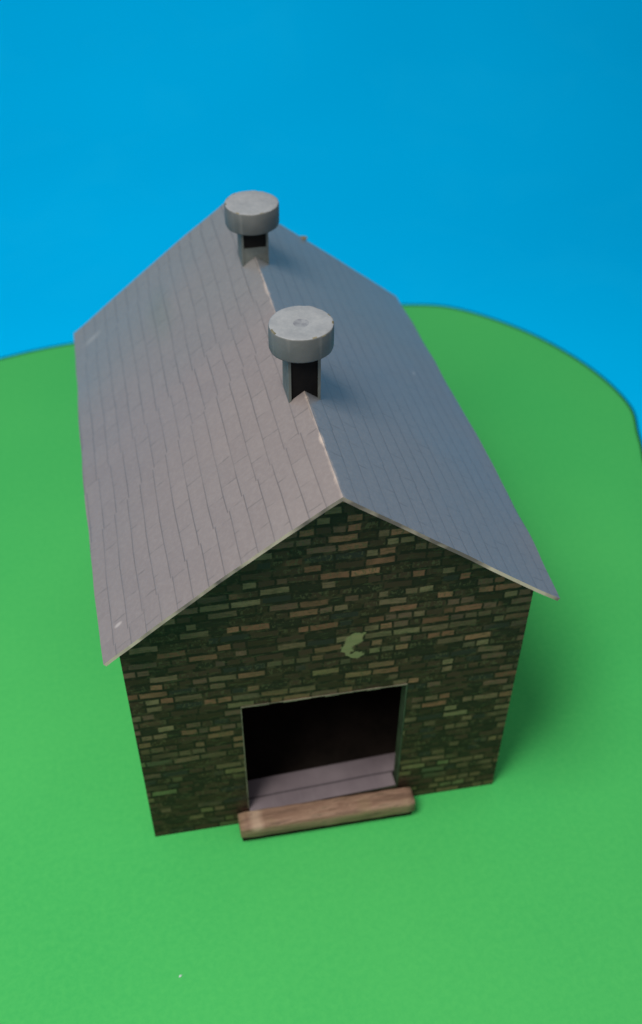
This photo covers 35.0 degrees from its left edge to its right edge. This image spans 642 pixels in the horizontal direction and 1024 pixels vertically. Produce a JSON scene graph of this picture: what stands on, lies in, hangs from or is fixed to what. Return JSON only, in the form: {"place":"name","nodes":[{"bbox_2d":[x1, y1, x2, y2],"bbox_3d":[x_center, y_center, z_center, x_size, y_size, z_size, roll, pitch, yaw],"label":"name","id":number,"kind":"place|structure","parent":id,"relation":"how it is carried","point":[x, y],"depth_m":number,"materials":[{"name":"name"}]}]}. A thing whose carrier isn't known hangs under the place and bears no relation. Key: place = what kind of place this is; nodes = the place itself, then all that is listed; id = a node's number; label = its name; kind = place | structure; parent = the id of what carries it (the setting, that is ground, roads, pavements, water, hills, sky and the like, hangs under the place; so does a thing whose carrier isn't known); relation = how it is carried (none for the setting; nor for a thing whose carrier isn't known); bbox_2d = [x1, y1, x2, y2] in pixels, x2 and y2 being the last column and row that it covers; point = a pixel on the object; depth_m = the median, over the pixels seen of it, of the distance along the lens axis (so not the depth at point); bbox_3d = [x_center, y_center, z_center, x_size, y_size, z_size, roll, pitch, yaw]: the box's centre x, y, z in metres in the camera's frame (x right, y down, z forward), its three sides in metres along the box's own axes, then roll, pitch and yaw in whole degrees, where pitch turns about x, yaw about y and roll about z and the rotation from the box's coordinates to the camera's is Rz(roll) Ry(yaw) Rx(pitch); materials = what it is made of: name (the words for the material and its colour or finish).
{"place":"outdoors","nodes":[
{"label":"outdoors","id":0,"kind":"place"},
{"bbox_2d":[0,304,641,1023],"bbox_3d":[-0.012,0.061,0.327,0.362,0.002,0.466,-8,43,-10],"label":"ground","id":1,"kind":"structure","parent":0,"point":[512,894],"depth_m":0.29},
{"bbox_2d":[74,190,559,840],"bbox_3d":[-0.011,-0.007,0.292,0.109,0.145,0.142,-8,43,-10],"label":"model shed","id":2,"kind":"structure","parent":1,"relation":"on","point":[320,572],"depth_m":0.25,"materials":[{"name":"brick"}]},
{"bbox_2d":[0,0,641,440],"bbox_3d":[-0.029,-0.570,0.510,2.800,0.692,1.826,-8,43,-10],"label":"sky backdrop","id":3,"kind":"structure","parent":0,"point":[480,156],"depth_m":0.61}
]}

